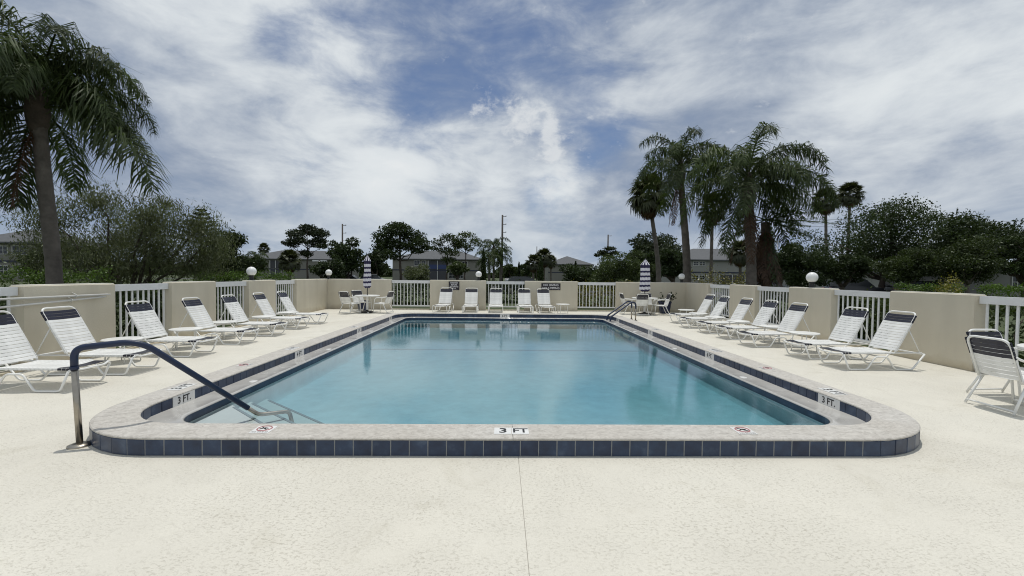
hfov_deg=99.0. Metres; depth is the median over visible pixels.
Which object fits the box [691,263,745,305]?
hedge
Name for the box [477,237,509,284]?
queen palm
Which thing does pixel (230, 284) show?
picket fence
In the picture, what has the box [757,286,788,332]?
picket fence
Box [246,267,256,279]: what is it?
globe lamp
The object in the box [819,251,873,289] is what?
shade tree
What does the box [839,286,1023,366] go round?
hedge
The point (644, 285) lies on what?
umbrella
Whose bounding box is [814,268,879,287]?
condo building
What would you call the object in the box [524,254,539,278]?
fan palm
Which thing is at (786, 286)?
parked car
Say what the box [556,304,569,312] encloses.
side table
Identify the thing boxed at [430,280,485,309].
wall
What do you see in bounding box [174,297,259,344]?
sun lounger
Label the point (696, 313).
side table
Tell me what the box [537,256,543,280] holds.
cypress
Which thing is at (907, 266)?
shade tree
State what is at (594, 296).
hedge
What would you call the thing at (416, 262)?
window
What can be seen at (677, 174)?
queen palm
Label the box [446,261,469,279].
shrub
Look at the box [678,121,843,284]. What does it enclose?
queen palm
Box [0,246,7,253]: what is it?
window
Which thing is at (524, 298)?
sun lounger
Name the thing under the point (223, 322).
side table
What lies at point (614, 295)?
parking lot
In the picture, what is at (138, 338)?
side table
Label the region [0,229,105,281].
condo building
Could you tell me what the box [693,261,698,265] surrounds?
window
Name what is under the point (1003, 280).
condo building
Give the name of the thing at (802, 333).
side table
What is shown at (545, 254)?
fan palm
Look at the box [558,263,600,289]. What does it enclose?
shrub
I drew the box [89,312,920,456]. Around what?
pool curb
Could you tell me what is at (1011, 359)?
patio chair
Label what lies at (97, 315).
wall
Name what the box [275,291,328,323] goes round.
sun lounger
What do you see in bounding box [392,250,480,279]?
condo building
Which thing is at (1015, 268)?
shade tree
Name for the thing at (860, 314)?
sun lounger
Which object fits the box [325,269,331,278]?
globe lamp
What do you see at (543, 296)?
sun lounger
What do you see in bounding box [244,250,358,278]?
condo building
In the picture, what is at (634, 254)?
shrub
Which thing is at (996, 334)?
patio chair
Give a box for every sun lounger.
[0,310,110,392]
[30,306,162,375]
[118,300,217,357]
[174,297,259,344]
[214,294,287,336]
[248,292,309,329]
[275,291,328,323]
[432,288,453,312]
[462,288,478,312]
[488,288,502,312]
[517,288,533,312]
[535,289,555,312]
[669,294,716,323]
[678,296,730,328]
[696,297,755,333]
[715,300,784,339]
[736,302,814,347]
[783,307,870,359]
[817,310,924,369]
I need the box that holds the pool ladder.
[606,301,636,320]
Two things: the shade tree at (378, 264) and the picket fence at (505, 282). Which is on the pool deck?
the picket fence at (505, 282)
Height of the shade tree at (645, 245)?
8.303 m
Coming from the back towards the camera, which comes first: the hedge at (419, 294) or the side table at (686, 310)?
the hedge at (419, 294)
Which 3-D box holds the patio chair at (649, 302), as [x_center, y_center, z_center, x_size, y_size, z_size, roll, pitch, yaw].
[5.555,0.624,18.005,0.547,0.847,0.666,1,2,4]
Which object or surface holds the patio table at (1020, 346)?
on the pool deck
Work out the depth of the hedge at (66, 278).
15.49 m
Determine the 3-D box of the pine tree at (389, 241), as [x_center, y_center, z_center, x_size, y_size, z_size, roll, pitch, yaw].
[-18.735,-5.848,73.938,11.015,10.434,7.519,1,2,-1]
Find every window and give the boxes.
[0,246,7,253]
[0,265,8,274]
[11,245,26,254]
[414,260,419,265]
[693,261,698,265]
[1011,276,1019,288]
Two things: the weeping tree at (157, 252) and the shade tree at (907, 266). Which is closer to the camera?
the weeping tree at (157, 252)
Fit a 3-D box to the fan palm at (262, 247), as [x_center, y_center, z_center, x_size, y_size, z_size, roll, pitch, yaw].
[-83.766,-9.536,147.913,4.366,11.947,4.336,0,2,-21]
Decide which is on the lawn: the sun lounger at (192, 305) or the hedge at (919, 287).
the hedge at (919, 287)
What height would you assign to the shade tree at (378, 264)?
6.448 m
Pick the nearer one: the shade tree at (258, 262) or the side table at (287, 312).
the side table at (287, 312)
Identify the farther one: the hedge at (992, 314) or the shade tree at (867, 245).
the shade tree at (867, 245)
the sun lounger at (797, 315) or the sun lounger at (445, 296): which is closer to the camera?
the sun lounger at (797, 315)
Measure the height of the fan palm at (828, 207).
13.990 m
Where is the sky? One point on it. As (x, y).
(434, 117)
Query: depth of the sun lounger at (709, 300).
14.41 m
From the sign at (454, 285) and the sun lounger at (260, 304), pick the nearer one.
the sun lounger at (260, 304)
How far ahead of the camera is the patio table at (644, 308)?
17.47 m
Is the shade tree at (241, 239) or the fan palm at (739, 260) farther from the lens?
the fan palm at (739, 260)
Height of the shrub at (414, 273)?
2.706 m
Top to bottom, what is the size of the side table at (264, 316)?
0.389 m
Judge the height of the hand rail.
1.121 m
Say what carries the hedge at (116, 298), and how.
on the lawn
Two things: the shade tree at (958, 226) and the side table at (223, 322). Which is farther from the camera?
the shade tree at (958, 226)
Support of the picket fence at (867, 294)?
on the pool deck
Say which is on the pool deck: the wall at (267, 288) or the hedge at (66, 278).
the wall at (267, 288)
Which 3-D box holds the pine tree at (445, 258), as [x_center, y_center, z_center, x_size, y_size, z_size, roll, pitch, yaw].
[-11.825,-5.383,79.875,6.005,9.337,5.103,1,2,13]
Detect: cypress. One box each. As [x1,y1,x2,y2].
[480,249,486,280]
[517,262,520,275]
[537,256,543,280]
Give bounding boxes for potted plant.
[658,292,676,301]
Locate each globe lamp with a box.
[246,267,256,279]
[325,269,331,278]
[476,271,481,279]
[678,274,684,282]
[806,272,817,287]
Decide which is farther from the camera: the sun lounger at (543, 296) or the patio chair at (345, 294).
the sun lounger at (543, 296)
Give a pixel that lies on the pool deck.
(944, 497)
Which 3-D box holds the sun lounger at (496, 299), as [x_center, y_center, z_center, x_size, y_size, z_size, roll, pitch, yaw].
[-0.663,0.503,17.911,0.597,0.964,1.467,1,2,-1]
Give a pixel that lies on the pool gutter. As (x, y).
(181, 412)
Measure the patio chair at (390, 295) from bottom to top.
0.847 m
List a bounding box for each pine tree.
[281,223,330,278]
[370,221,433,279]
[431,233,463,279]
[452,231,481,279]
[594,246,620,256]
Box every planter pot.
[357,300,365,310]
[658,301,671,313]
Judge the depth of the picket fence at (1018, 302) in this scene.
6.81 m
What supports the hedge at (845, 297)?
on the lawn
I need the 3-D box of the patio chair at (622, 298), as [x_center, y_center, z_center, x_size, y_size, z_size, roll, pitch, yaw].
[4.694,0.624,17.654,0.666,0.847,0.547,1,2,-4]
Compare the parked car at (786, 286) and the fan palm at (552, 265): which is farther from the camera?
the fan palm at (552, 265)
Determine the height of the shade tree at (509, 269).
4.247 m
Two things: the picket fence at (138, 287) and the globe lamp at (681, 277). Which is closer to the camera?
the picket fence at (138, 287)
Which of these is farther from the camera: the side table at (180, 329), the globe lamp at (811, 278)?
the globe lamp at (811, 278)
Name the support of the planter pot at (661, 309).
on the pool deck
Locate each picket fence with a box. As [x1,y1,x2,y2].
[0,287,22,375]
[115,283,167,348]
[216,281,246,327]
[276,280,294,315]
[392,280,429,309]
[486,281,524,310]
[577,282,615,310]
[710,284,729,318]
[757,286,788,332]
[834,290,889,350]
[979,296,1023,380]
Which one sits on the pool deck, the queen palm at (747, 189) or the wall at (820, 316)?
the wall at (820, 316)
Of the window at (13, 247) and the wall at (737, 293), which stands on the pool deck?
the wall at (737, 293)
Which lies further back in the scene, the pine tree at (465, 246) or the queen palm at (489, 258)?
the pine tree at (465, 246)
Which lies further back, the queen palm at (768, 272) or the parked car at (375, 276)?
the parked car at (375, 276)
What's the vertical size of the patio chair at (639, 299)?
0.847 m
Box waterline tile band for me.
[184,318,829,424]
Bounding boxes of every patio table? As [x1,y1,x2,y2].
[354,295,379,312]
[632,297,657,314]
[1016,343,1023,348]
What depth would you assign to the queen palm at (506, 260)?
69.76 m
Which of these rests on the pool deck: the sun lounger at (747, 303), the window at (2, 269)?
the sun lounger at (747, 303)
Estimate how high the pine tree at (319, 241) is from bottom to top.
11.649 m
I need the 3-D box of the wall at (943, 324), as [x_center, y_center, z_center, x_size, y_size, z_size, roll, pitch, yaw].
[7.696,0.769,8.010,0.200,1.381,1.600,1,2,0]
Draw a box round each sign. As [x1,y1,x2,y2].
[449,281,458,289]
[541,283,560,289]
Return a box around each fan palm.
[257,242,269,253]
[276,249,302,278]
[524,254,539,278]
[535,248,552,280]
[546,254,557,280]
[626,171,669,281]
[697,193,727,282]
[727,239,745,284]
[810,188,841,282]
[836,181,866,241]
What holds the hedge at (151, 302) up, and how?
on the lawn
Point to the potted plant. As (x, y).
(671, 298)
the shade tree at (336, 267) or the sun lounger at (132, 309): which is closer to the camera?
the sun lounger at (132, 309)
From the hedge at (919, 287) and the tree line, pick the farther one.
the tree line
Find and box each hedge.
[0,262,117,310]
[0,277,222,356]
[96,275,287,331]
[184,268,296,302]
[392,283,429,304]
[486,279,545,302]
[571,279,632,308]
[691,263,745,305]
[716,283,879,339]
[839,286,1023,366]
[890,280,967,292]
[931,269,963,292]
[972,282,1023,314]
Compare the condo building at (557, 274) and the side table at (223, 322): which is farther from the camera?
the condo building at (557, 274)
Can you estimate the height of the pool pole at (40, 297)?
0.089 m
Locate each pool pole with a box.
[0,293,110,299]
[0,296,105,308]
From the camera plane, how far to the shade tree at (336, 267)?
49.00 m
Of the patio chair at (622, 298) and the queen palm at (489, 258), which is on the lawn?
the queen palm at (489, 258)
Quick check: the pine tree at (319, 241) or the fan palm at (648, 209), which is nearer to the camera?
the fan palm at (648, 209)
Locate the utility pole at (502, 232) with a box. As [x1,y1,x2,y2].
[501,215,505,280]
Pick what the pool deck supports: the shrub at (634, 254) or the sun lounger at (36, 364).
the sun lounger at (36, 364)
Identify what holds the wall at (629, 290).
on the pool deck
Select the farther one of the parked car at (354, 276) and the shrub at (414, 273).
the parked car at (354, 276)
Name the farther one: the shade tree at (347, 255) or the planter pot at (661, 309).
the shade tree at (347, 255)
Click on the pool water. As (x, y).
(470, 376)
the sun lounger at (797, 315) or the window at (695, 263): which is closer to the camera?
the sun lounger at (797, 315)
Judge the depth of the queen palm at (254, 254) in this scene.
61.15 m
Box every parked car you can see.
[346,274,359,278]
[360,274,382,278]
[499,276,535,293]
[757,280,788,287]
[822,279,885,291]
[885,284,895,291]
[894,281,944,292]
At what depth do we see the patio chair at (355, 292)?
17.41 m
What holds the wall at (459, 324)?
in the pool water
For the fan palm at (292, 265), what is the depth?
60.61 m
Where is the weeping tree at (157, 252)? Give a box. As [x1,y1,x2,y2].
[0,174,245,306]
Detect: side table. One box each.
[100,336,143,363]
[168,327,202,349]
[211,320,237,339]
[252,315,275,330]
[277,311,298,325]
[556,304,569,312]
[678,309,694,316]
[689,312,707,324]
[705,316,725,330]
[726,320,749,335]
[759,325,784,342]
[789,331,820,352]
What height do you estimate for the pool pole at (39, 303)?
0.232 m
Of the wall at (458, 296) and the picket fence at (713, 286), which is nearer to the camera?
the picket fence at (713, 286)
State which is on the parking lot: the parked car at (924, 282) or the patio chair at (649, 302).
the parked car at (924, 282)
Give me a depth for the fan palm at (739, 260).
60.04 m
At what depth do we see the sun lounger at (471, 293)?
18.28 m
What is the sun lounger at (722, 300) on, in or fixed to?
on the pool deck
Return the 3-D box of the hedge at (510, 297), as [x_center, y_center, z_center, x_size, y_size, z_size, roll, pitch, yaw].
[0.069,0.164,25.010,3.978,1.512,1.247,1,2,-1]
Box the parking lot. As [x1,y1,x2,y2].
[578,291,876,297]
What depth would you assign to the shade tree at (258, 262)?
58.49 m
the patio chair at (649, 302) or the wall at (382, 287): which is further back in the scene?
the wall at (382, 287)
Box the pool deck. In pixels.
[0,309,1023,575]
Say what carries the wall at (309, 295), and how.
on the pool deck
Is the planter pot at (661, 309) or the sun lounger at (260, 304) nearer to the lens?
the sun lounger at (260, 304)
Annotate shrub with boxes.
[402,263,429,292]
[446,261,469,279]
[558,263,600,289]
[588,252,651,291]
[627,249,663,281]
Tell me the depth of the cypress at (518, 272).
74.87 m
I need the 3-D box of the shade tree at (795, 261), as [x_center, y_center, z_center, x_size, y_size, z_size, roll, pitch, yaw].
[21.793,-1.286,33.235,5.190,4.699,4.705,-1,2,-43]
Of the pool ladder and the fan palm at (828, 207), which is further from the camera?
the fan palm at (828, 207)
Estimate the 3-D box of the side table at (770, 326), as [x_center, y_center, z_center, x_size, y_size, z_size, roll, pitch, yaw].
[6.119,1.084,10.306,0.550,0.389,0.550,2,2,28]
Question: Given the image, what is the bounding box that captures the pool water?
[189,322,824,424]
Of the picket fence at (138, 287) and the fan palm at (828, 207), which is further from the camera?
the fan palm at (828, 207)
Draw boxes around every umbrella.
[361,254,373,312]
[638,258,650,314]
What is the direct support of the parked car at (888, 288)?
on the parking lot
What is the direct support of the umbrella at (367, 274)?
on the pool deck
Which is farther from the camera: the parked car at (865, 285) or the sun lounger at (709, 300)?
the parked car at (865, 285)
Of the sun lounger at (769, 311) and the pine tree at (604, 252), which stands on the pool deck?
the sun lounger at (769, 311)
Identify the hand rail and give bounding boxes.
[66,340,293,449]
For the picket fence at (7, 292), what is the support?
on the pool deck
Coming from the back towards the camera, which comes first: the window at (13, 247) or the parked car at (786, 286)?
the window at (13, 247)
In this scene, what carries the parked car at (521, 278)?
on the lawn
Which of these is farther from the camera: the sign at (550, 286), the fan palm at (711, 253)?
the fan palm at (711, 253)
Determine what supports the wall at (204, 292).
on the pool deck
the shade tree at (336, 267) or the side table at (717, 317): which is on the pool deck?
the side table at (717, 317)
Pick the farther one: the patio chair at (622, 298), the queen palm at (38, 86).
the patio chair at (622, 298)
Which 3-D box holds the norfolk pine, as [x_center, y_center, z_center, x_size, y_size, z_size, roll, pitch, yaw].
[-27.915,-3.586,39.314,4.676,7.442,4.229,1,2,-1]
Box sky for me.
[0,0,1023,272]
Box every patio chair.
[338,291,360,313]
[351,290,371,310]
[373,291,394,312]
[619,293,637,313]
[631,294,648,315]
[639,293,653,311]
[651,294,671,314]
[964,335,1023,415]
[966,329,1023,404]
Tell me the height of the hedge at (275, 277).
1.979 m
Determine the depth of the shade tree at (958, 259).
27.30 m
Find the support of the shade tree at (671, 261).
on the lawn
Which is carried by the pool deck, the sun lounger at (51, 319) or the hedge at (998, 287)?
the sun lounger at (51, 319)
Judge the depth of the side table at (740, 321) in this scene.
11.33 m
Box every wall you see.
[9,283,115,370]
[162,281,215,335]
[242,280,275,322]
[291,279,327,313]
[327,279,391,308]
[378,319,636,338]
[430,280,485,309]
[524,281,577,310]
[615,282,685,311]
[685,283,712,314]
[729,284,760,325]
[788,287,839,339]
[888,291,986,371]
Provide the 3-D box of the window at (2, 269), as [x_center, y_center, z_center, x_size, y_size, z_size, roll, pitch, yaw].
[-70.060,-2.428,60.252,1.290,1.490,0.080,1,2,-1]
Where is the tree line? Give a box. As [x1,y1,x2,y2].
[120,260,805,278]
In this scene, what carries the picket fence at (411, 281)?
on the pool deck
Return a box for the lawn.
[0,275,1023,371]
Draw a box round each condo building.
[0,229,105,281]
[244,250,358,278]
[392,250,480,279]
[545,256,593,280]
[650,249,785,284]
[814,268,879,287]
[885,236,1020,296]
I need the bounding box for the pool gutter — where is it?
[147,317,865,424]
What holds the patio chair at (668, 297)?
on the pool deck
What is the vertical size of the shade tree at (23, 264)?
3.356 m
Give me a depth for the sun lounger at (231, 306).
10.48 m
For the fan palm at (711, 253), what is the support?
on the lawn
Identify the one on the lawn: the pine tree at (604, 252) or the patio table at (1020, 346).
the pine tree at (604, 252)
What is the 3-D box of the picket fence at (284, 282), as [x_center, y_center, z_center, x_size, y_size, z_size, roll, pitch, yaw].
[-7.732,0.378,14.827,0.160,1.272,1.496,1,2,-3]
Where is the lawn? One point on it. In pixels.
(1001, 328)
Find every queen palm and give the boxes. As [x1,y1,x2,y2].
[0,0,171,283]
[242,250,268,278]
[474,248,504,280]
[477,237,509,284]
[489,246,512,280]
[630,125,733,282]
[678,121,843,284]
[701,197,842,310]
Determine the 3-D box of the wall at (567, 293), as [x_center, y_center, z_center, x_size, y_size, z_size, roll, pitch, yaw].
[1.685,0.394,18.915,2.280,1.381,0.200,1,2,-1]
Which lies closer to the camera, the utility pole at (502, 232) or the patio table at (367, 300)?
the patio table at (367, 300)
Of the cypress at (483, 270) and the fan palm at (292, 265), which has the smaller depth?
the cypress at (483, 270)
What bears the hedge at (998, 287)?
on the lawn
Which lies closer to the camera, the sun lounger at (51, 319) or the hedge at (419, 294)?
the sun lounger at (51, 319)
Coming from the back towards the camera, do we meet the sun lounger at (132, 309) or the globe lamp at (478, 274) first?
the globe lamp at (478, 274)
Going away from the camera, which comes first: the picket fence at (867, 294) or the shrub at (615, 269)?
the picket fence at (867, 294)
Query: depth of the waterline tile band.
6.56 m
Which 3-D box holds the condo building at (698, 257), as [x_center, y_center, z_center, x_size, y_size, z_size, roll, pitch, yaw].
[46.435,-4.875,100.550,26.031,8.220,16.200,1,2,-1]
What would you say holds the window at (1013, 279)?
in the condo building at (1003, 280)
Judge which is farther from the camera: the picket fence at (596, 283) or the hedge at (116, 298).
the picket fence at (596, 283)
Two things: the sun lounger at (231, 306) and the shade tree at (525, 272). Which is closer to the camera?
the sun lounger at (231, 306)
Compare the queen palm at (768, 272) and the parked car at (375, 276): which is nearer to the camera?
the queen palm at (768, 272)
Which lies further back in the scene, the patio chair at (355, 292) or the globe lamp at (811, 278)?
the patio chair at (355, 292)
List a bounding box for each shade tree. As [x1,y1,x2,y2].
[17,253,66,283]
[194,229,248,281]
[239,254,268,275]
[308,258,346,278]
[325,237,363,278]
[359,243,391,275]
[502,263,522,277]
[520,264,531,277]
[628,231,681,275]
[642,248,682,281]
[774,242,836,287]
[786,192,952,289]
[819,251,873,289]
[868,246,940,290]
[912,208,1023,279]
[915,233,1007,293]
[992,235,1023,297]
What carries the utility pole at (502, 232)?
on the lawn
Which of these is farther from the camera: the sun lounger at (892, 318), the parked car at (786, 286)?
the parked car at (786, 286)
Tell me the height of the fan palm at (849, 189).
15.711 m
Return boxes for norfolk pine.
[175,207,218,243]
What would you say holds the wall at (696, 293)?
on the pool deck

